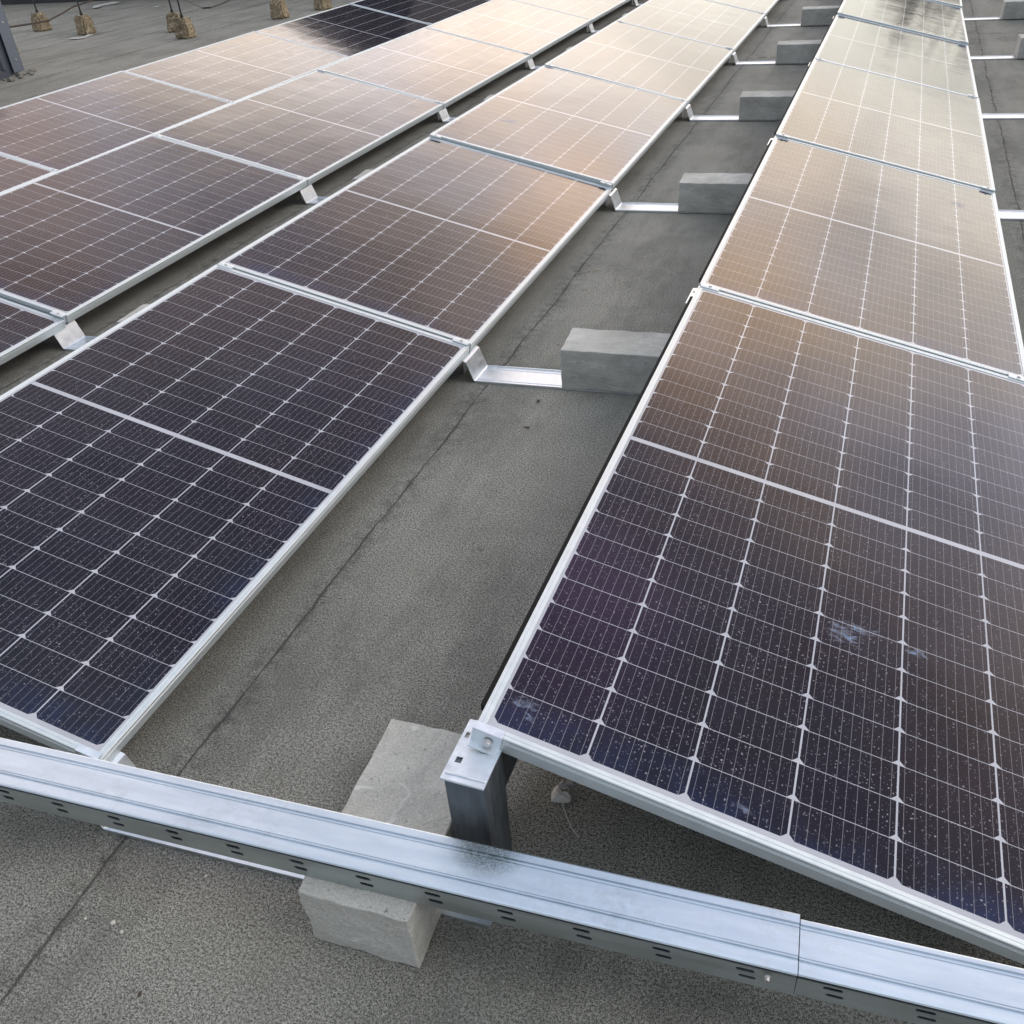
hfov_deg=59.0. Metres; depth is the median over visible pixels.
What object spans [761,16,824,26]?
mounting bracket
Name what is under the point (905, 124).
solar panel
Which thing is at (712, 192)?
concrete block
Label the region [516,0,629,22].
solar panel
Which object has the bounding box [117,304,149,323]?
concrete block
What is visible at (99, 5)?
fabric scrap
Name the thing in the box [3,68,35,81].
rubble
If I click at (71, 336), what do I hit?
mounting bracket
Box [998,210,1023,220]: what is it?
mounting bracket
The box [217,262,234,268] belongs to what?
clamp
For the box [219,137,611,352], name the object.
solar panel
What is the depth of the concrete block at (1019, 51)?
6.97 m
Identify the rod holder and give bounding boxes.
[30,0,51,31]
[74,0,96,34]
[166,0,179,32]
[174,0,196,38]
[269,0,289,19]
[314,0,331,10]
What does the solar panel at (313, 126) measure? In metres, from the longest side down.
1.916 x 1.038 x 0.037 m
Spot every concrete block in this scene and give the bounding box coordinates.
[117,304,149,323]
[298,720,468,966]
[353,169,372,181]
[560,328,670,393]
[678,173,752,212]
[739,90,795,119]
[775,40,821,63]
[801,5,839,25]
[1000,0,1023,18]
[1014,34,1023,58]
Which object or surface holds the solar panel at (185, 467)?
on the mounting bracket at (474, 780)
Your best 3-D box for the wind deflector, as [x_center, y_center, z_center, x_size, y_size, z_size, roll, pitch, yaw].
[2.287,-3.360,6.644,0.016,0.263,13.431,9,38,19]
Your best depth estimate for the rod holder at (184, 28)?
11.42 m
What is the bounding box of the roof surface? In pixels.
[0,0,1023,1023]
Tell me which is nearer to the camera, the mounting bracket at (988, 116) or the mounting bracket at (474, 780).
the mounting bracket at (474, 780)
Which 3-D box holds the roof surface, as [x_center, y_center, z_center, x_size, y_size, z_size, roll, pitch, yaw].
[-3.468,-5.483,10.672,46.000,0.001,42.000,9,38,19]
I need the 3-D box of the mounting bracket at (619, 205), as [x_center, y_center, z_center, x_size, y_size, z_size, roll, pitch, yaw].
[0.906,-1.699,4.569,0.883,0.318,0.182,7,37,16]
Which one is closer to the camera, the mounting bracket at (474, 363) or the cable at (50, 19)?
the mounting bracket at (474, 363)
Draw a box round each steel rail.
[0,738,799,994]
[794,919,1023,1023]
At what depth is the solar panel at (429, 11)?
10.59 m
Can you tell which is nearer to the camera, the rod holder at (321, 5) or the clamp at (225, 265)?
the clamp at (225, 265)
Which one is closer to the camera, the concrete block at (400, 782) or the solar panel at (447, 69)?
the concrete block at (400, 782)
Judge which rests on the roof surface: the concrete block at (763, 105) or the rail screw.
the concrete block at (763, 105)
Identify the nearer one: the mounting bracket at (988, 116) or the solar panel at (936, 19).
the mounting bracket at (988, 116)
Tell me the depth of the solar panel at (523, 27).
8.78 m
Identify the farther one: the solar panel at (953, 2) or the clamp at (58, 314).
the solar panel at (953, 2)
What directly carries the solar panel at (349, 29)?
on the bracket
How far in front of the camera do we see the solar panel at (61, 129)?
6.55 m
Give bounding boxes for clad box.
[0,1,23,79]
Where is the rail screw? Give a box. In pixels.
[763,974,771,982]
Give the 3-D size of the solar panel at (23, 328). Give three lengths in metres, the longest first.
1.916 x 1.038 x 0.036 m
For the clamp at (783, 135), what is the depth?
4.36 m
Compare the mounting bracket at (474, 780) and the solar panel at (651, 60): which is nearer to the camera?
the mounting bracket at (474, 780)
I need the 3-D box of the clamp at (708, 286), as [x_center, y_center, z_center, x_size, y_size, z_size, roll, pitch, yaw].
[0.636,-0.715,2.921,0.060,0.038,0.029,20,40,10]
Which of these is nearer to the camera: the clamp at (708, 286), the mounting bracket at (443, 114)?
the clamp at (708, 286)
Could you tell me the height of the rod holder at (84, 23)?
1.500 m
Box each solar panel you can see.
[0,71,230,170]
[0,134,306,322]
[0,154,55,193]
[0,264,469,761]
[0,298,65,364]
[126,31,348,102]
[155,70,442,185]
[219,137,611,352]
[258,4,429,55]
[320,27,530,108]
[352,0,490,23]
[427,0,591,58]
[432,65,687,189]
[478,286,1023,964]
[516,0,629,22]
[546,21,733,104]
[618,0,764,52]
[699,136,1023,376]
[710,0,778,15]
[775,58,994,192]
[815,14,977,95]
[837,0,968,43]
[929,0,961,7]
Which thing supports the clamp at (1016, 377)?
attached to the bracket
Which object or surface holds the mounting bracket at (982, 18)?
on the roof surface
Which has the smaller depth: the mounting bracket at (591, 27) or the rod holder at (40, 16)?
the mounting bracket at (591, 27)
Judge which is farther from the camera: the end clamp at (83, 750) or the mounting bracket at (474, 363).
the mounting bracket at (474, 363)
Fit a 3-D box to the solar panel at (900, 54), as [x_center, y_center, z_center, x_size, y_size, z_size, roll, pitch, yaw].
[2.753,-3.272,6.457,1.038,0.035,1.916,20,40,10]
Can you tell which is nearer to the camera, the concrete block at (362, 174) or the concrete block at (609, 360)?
the concrete block at (609, 360)
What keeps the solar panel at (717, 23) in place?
on the mounting bracket at (737, 62)
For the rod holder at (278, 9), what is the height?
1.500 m
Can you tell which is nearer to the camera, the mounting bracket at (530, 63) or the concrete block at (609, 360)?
the concrete block at (609, 360)
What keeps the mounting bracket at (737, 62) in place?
on the roof surface
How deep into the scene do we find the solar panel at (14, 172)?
5.67 m
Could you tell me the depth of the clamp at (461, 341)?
3.23 m
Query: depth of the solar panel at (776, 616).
1.78 m
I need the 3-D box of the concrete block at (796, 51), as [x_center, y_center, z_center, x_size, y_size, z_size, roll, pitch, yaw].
[2.385,-3.794,7.455,0.394,0.146,0.184,7,37,16]
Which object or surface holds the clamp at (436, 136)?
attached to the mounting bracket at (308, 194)
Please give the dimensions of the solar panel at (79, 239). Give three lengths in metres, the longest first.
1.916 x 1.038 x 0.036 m
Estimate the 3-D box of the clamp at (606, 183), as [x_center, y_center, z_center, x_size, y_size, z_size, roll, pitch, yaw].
[0.486,-1.692,4.686,0.060,0.038,0.029,19,40,10]
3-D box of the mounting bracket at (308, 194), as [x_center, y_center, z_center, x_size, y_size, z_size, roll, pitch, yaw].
[-0.808,-1.902,5.062,0.883,0.318,0.182,7,37,16]
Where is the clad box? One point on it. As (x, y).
(11, 64)
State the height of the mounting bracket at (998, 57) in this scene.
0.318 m
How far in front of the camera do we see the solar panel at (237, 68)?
7.93 m
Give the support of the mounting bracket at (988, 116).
on the roof surface
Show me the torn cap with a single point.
(558, 795)
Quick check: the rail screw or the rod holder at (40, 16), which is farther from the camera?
the rod holder at (40, 16)
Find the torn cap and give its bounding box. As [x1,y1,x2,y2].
[551,778,578,836]
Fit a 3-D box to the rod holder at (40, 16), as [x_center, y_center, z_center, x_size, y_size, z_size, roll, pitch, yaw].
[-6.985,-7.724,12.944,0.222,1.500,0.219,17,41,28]
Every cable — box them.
[9,0,93,27]
[185,0,229,8]
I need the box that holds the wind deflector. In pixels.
[481,0,842,785]
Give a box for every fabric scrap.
[69,34,92,38]
[93,2,118,7]
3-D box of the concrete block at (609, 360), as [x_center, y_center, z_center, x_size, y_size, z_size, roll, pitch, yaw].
[0.380,-0.520,3.119,0.394,0.146,0.184,7,37,16]
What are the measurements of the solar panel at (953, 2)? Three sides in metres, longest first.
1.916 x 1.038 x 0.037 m
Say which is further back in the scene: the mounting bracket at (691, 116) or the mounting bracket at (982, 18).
the mounting bracket at (982, 18)
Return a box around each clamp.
[50,310,66,322]
[75,744,101,758]
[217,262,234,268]
[430,133,441,139]
[452,337,469,345]
[467,720,505,755]
[600,181,611,187]
[701,282,719,290]
[776,133,788,138]
[980,185,994,191]
[1007,372,1023,381]
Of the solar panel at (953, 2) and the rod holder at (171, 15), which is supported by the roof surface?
the rod holder at (171, 15)
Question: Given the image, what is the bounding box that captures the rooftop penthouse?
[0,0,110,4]
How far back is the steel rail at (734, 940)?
1.46 m
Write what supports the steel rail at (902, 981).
attached to the steel rail at (734, 940)
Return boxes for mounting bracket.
[54,320,96,350]
[99,719,511,927]
[299,184,327,204]
[437,108,456,121]
[462,288,696,394]
[525,58,541,69]
[587,23,599,32]
[606,138,773,213]
[682,63,809,120]
[729,16,833,64]
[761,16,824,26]
[964,17,1023,20]
[970,55,1023,59]
[982,113,1023,119]
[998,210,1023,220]
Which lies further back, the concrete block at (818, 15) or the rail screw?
the concrete block at (818, 15)
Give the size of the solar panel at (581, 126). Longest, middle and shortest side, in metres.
1.916 x 1.038 x 0.035 m
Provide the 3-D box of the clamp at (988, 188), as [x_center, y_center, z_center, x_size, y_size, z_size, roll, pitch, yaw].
[2.200,-1.488,4.192,0.060,0.038,0.029,19,40,10]
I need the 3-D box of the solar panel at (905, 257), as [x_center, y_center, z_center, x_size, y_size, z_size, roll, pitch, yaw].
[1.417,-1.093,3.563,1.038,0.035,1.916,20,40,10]
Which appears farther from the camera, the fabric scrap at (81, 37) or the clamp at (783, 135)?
the fabric scrap at (81, 37)
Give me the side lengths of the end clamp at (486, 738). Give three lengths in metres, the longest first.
0.052 x 0.034 x 0.030 m
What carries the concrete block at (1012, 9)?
on the roof surface
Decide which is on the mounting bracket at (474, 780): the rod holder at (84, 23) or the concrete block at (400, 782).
the concrete block at (400, 782)

